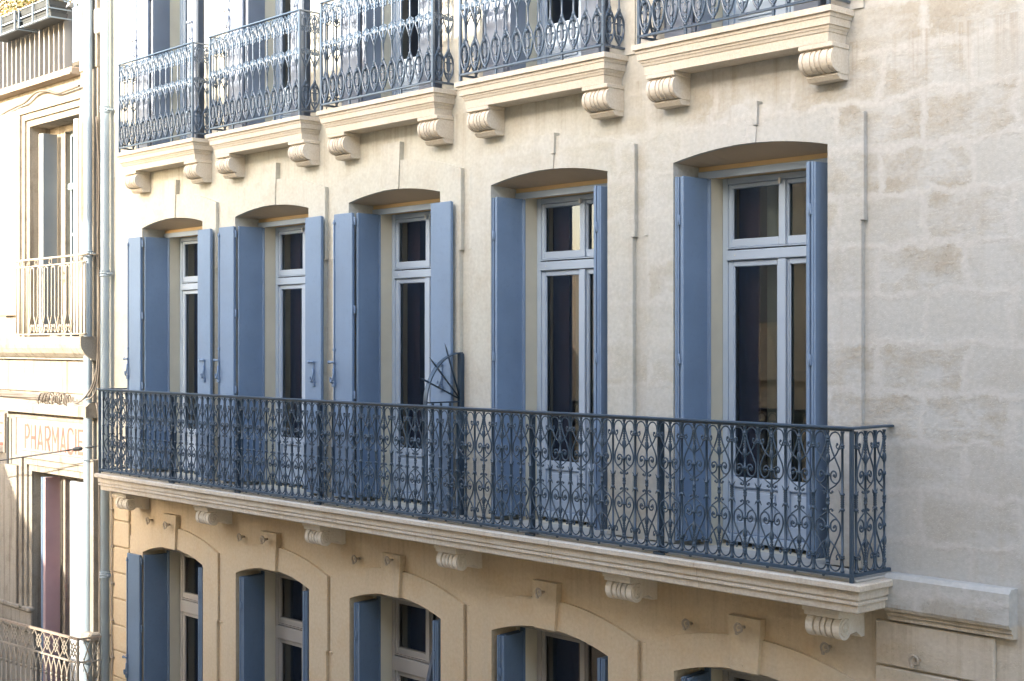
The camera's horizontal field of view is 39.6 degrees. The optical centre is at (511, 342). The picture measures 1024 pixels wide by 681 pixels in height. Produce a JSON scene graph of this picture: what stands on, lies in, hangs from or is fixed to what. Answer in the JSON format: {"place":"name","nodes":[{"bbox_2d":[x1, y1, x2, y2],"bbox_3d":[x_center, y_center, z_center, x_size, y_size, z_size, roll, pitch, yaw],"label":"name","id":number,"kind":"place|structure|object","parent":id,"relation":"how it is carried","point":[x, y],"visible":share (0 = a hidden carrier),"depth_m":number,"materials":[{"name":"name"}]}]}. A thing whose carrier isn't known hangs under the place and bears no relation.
{"place":"outdoors","nodes":[
{"label":"outdoors","id":0,"kind":"place"},
{"label":"street","id":1,"kind":"structure","parent":0,"visible":0},
{"bbox_2d":[0,0,110,680],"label":"old house","id":2,"kind":"structure","parent":1,"relation":"on","point":[46,345],"depth_m":17.66,"materials":[{"name":"paint"}]},
{"bbox_2d":[6,417,8,463],"bbox_3d":[-6.464,1.903,18.242,0.034,1.906,0.072,0,0,-42],"label":"cable","id":3,"kind":"object","parent":2,"relation":"attached to","point":[7,439],"visible":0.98,"depth_m":18.25,"materials":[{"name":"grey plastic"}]},
{"bbox_2d":[0,10,37,42],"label":"flower box","id":4,"kind":"object","parent":2,"relation":"attached to","point":[10,30],"visible":0.84,"depth_m":17.52,"materials":[{"name":"grey plastic"}]},
{"bbox_2d":[0,0,29,16],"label":"plant","id":5,"kind":"object","parent":4,"relation":"in","point":[10,7],"visible":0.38,"depth_m":17.63,"materials":[{"name":"yellow plant"}]},
{"bbox_2d":[0,85,79,115],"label":"cable","id":6,"kind":"object","parent":2,"relation":"attached to","point":[36,92],"visible":1,"depth_m":17.55,"materials":[{"name":"white plastic"}]},
{"bbox_2d":[18,0,70,30],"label":"flower box","id":7,"kind":"object","parent":2,"relation":"attached to","point":[41,14],"visible":1,"depth_m":16.86,"materials":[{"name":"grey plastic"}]},
{"bbox_2d":[2,0,77,8],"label":"plant","id":8,"kind":"object","parent":7,"relation":"in","point":[27,2],"visible":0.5,"depth_m":17.07,"materials":[{"name":"yellow plant"}]},
{"bbox_2d":[0,370,95,405],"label":"cable bundle","id":9,"kind":"object","parent":2,"relation":"on","point":[43,397],"visible":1,"depth_m":17.21,"materials":[{"name":"white plastic"}]},
{"bbox_2d":[63,0,78,66],"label":"terrace window","id":10,"kind":"structure","parent":2,"relation":"in","point":[76,8],"depth_m":18.68,"materials":[{"name":"white glass"}]},
{"bbox_2d":[68,132,76,336],"bbox_3d":[-5.196,-1.340,17.408,0.120,2.560,0.900,0,0,-42],"label":"french window","id":11,"kind":"structure","parent":2,"relation":"in","point":[70,186],"depth_m":17.73,"materials":[{"name":"white wood"}]},
{"bbox_2d":[83,0,95,680],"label":"drainpipe","id":12,"kind":"object","parent":2,"relation":"attached to","point":[87,179],"visible":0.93,"depth_m":16.46,"materials":[{"name":"metal"}]},
{"bbox_2d":[85,153,99,400],"bbox_3d":[-4.824,-0.866,16.418,0.196,3.068,0.108,0,0,34],"label":"cable","id":13,"kind":"object","parent":2,"relation":"attached to","point":[92,396],"visible":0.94,"depth_m":16.41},
{"bbox_2d":[88,116,99,396],"bbox_3d":[-4.819,-0.999,16.439,0.153,3.249,0.089,0,0,15],"label":"cable","id":14,"kind":"object","parent":2,"relation":"attached to","point":[98,221],"visible":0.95,"depth_m":16.41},
{"bbox_2d":[94,8,99,33],"bbox_3d":[-4.742,-3.720,16.468,0.160,0.280,0.120,0,0,-42],"label":"junction box","id":15,"kind":"object","parent":2,"relation":"attached to","point":[97,21],"visible":0.43,"depth_m":16.41,"materials":[{"name":"white paint"}]},
{"bbox_2d":[95,403,99,680],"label":"cable","id":16,"kind":"object","parent":2,"relation":"attached to","point":[96,404],"visible":0.44,"depth_m":16.39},
{"bbox_2d":[94,0,1023,680],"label":"apartment building","id":17,"kind":"structure","parent":1,"relation":"on","point":[350,140],"depth_m":10.81,"materials":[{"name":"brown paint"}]},
{"bbox_2d":[0,446,97,460],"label":"tension wire","id":18,"kind":"object","parent":17,"relation":"attached to","point":[79,448],"visible":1,"depth_m":16.24,"materials":[{"name":"black metal"}]},
{"bbox_2d":[100,0,112,680],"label":"drainpipe","id":19,"kind":"object","parent":17,"relation":"attached to","point":[105,272],"visible":1,"depth_m":16.15,"materials":[{"name":"metal"}]},
{"bbox_2d":[110,497,114,680],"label":"cable","id":20,"kind":"object","parent":17,"relation":"attached to","point":[112,583],"visible":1,"depth_m":16.15,"materials":[{"name":"grey metal"}]},
{"bbox_2d":[145,517,152,523],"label":"cable clip","id":21,"kind":"object","parent":17,"relation":"attached to","point":[147,519],"visible":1,"depth_m":15.52,"materials":[{"name":"grey metal"}]},
{"bbox_2d":[163,521,170,528],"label":"cable clip","id":22,"kind":"object","parent":17,"relation":"attached to","point":[166,525],"visible":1,"depth_m":15.09,"materials":[{"name":"grey metal"}]},
{"bbox_2d":[164,229,201,470],"bbox_3d":[-3.364,0.092,15.425,0.216,2.615,1.282,0,0,-42],"label":"french window","id":23,"kind":"structure","parent":17,"relation":"in","point":[186,289],"depth_m":15.77,"materials":[{"name":"blue paint"}]},
{"bbox_2d":[180,0,186,139],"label":"french window","id":24,"kind":"structure","parent":17,"relation":"in","point":[183,3],"depth_m":15.78,"materials":[{"name":"blue paint"}]},
{"bbox_2d":[166,550,202,680],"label":"french window","id":25,"kind":"structure","parent":17,"relation":"in","point":[188,600],"depth_m":15.77,"materials":[{"name":"grey paint"}]},
{"bbox_2d":[194,244,197,428],"bbox_3d":[-3.495,0.110,15.854,0.015,2.500,0.190,0,0,-41],"label":"curtain","id":26,"kind":"object","parent":17,"relation":"hanging from","point":[195,323],"visible":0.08,"depth_m":15.90,"materials":[{"name":"grey fabric"}]},
{"bbox_2d":[197,561,201,680],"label":"curtain","id":27,"kind":"object","parent":17,"relation":"hanging from","point":[199,564],"depth_m":15.94,"materials":[{"name":"black fabric"}]},
{"bbox_2d":[237,533,244,541],"bbox_3d":[-2.695,1.932,14.150,0.071,0.086,0.070,0,0,-42],"label":"cable clip","id":28,"kind":"object","parent":17,"relation":"attached to","point":[241,536],"visible":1,"depth_m":14.14,"materials":[{"name":"grey metal"}]},
{"bbox_2d":[260,535,267,543],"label":"cable clip","id":29,"kind":"object","parent":17,"relation":"attached to","point":[262,538],"visible":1,"depth_m":13.69,"materials":[{"name":"grey metal"}]},
{"bbox_2d":[258,217,307,484],"bbox_3d":[-2.064,0.092,14.004,0.216,2.615,1.282,0,0,-42],"label":"french window","id":30,"kind":"structure","parent":17,"relation":"in","point":[282,284],"depth_m":14.33,"materials":[{"name":"blue paint"}]},
{"bbox_2d":[275,0,290,119],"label":"french window","id":31,"kind":"structure","parent":17,"relation":"in","point":[279,4],"depth_m":14.37,"materials":[{"name":"blue paint"}]},
{"bbox_2d":[261,570,308,680],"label":"french window","id":32,"kind":"structure","parent":17,"relation":"in","point":[288,630],"depth_m":14.33,"materials":[{"name":"grey paint"}]},
{"bbox_2d":[290,234,299,437],"bbox_3d":[-2.194,0.110,14.433,0.015,2.500,0.190,0,0,-41],"label":"curtain","id":33,"kind":"object","parent":17,"relation":"hanging from","point":[294,324],"visible":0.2,"depth_m":14.45,"materials":[{"name":"grey fabric"}]},
{"bbox_2d":[293,580,302,680],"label":"curtain","id":34,"kind":"object","parent":17,"relation":"hanging from","point":[297,615],"depth_m":14.49,"materials":[{"name":"black fabric"}]},
{"bbox_2d":[351,555,359,563],"bbox_3d":[-1.395,1.936,12.730,0.071,0.086,0.070,0,0,-42],"label":"cable clip","id":35,"kind":"object","parent":17,"relation":"attached to","point":[355,559],"visible":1,"depth_m":12.72,"materials":[{"name":"grey metal"}]},
{"bbox_2d":[384,556,393,565],"bbox_3d":[-1.057,1.874,12.249,0.071,0.086,0.070,0,0,-42],"label":"cable clip","id":36,"kind":"object","parent":17,"relation":"attached to","point":[389,560],"visible":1,"depth_m":12.24,"materials":[{"name":"grey metal"}]},
{"bbox_2d":[372,202,438,501],"bbox_3d":[-0.764,0.092,12.583,0.216,2.615,1.282,0,0,-42],"label":"french window","id":37,"kind":"structure","parent":17,"relation":"in","point":[423,275],"depth_m":12.90,"materials":[{"name":"blue paint"}]},
{"bbox_2d":[392,0,418,95],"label":"french window","id":38,"kind":"structure","parent":17,"relation":"in","point":[396,6],"depth_m":12.94,"materials":[{"name":"blue paint"}]},
{"bbox_2d":[376,595,435,680],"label":"french window","id":39,"kind":"structure","parent":17,"relation":"in","point":[406,662],"depth_m":12.84,"materials":[{"name":"grey paint"}]},
{"bbox_2d":[407,221,419,447],"bbox_3d":[-0.894,0.110,13.012,0.015,2.500,0.190,0,0,-41],"label":"curtain","id":40,"kind":"object","parent":17,"relation":"hanging from","point":[413,322],"visible":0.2,"depth_m":13.03,"materials":[{"name":"grey fabric"}]},
{"bbox_2d":[411,606,438,680],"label":"curtain","id":41,"kind":"object","parent":17,"relation":"hanging from","point":[418,628],"depth_m":13.04,"materials":[{"name":"black fabric"}]},
{"bbox_2d":[419,345,463,518],"bbox_3d":[-0.575,0.705,11.538,0.461,1.410,0.044,0,0,-42],"label":"spiked divider","id":42,"kind":"object","parent":17,"relation":"on","point":[459,384],"visible":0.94,"depth_m":11.60,"materials":[{"name":"black metal"}]},
{"bbox_2d":[535,588,544,598],"bbox_3d":[0.217,1.906,10.858,0.071,0.086,0.070,0,0,-42],"label":"cable clip","id":43,"kind":"object","parent":17,"relation":"attached to","point":[540,592],"visible":1,"depth_m":10.84,"materials":[{"name":"grey metal"}]},
{"bbox_2d":[520,627,590,680],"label":"french window","id":44,"kind":"structure","parent":17,"relation":"in","point":[543,635],"depth_m":11.48,"materials":[{"name":"grey paint"}]},
{"bbox_2d":[537,0,580,64],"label":"french window","id":45,"kind":"structure","parent":17,"relation":"in","point":[544,5],"depth_m":11.45,"materials":[{"name":"blue paint"}]},
{"bbox_2d":[553,207,568,460],"bbox_3d":[0.406,0.110,11.592,0.015,2.500,0.190,0,0,-41],"label":"curtain","id":46,"kind":"object","parent":17,"relation":"hanging from","point":[560,321],"visible":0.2,"depth_m":11.61,"materials":[{"name":"grey fabric"}]},
{"bbox_2d":[515,183,606,521],"bbox_3d":[0.537,0.092,11.162,0.216,2.615,1.282,0,0,-42],"label":"french window","id":47,"kind":"structure","parent":17,"relation":"in","point":[584,268],"depth_m":11.37,"materials":[{"name":"blue paint"}]},
{"bbox_2d":[557,638,606,680],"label":"curtain","id":48,"kind":"object","parent":17,"relation":"hanging from","point":[568,660],"depth_m":11.55,"materials":[{"name":"black fabric"}]},
{"bbox_2d":[576,204,593,463],"bbox_3d":[0.635,0.110,11.429,0.018,2.500,0.340,0,0,-42],"label":"curtain","id":49,"kind":"object","parent":17,"relation":"hanging from","point":[577,294],"visible":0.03,"depth_m":11.54,"materials":[{"name":"beige fabric"}]},
{"bbox_2d":[682,618,692,629],"bbox_3d":[1.221,1.951,9.872,0.071,0.086,0.070,0,0,-42],"label":"cable clip","id":50,"kind":"object","parent":17,"relation":"attached to","point":[688,623],"visible":1,"depth_m":9.86,"materials":[{"name":"grey metal"}]},
{"bbox_2d":[734,622,744,634],"bbox_3d":[1.515,1.893,9.440,0.071,0.086,0.070,0,0,-42],"label":"cable clip","id":51,"kind":"object","parent":17,"relation":"attached to","point":[740,626],"visible":1,"depth_m":9.43,"materials":[{"name":"grey metal"}]},
{"bbox_2d":[704,667,778,680],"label":"french window","id":52,"kind":"structure","parent":17,"relation":"in","point":[728,675],"depth_m":10.00,"materials":[{"name":"grey paint"}]},
{"bbox_2d":[740,187,759,477],"bbox_3d":[1.706,0.110,10.171,0.015,2.500,0.190,0,0,-41],"label":"curtain","id":53,"kind":"object","parent":17,"relation":"hanging from","point":[750,319],"visible":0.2,"depth_m":10.18,"materials":[{"name":"grey fabric"}]},
{"bbox_2d":[723,0,793,25],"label":"french window","id":54,"kind":"structure","parent":17,"relation":"in","point":[765,4],"depth_m":9.97,"materials":[{"name":"blue paint"}]},
{"bbox_2d":[698,158,827,550],"bbox_3d":[1.837,0.092,9.742,0.216,2.615,1.282,0,0,-42],"label":"french window","id":55,"kind":"structure","parent":17,"relation":"in","point":[784,257],"depth_m":9.90,"materials":[{"name":"blue paint"}]},
{"bbox_2d":[767,183,805,481],"bbox_3d":[1.936,0.110,10.008,0.018,2.500,0.340,0,0,-42],"label":"curtain","id":56,"kind":"object","parent":17,"relation":"hanging from","point":[799,296],"visible":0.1,"depth_m":9.96,"materials":[{"name":"brown fabric"}]},
{"bbox_2d":[820,642,831,654],"bbox_3d":[1.997,1.934,9.024,0.071,0.086,0.070,0,0,-42],"label":"cable clip","id":57,"kind":"object","parent":17,"relation":"attached to","point":[827,647],"visible":1,"depth_m":9.01,"materials":[{"name":"grey metal"}]},
{"bbox_2d":[908,654,920,667],"bbox_3d":[2.418,1.904,8.520,0.071,0.086,0.070,0,0,-42],"label":"cable clip","id":58,"kind":"object","parent":17,"relation":"attached to","point":[916,659],"visible":1,"depth_m":8.50,"materials":[{"name":"grey metal"}]}
]}

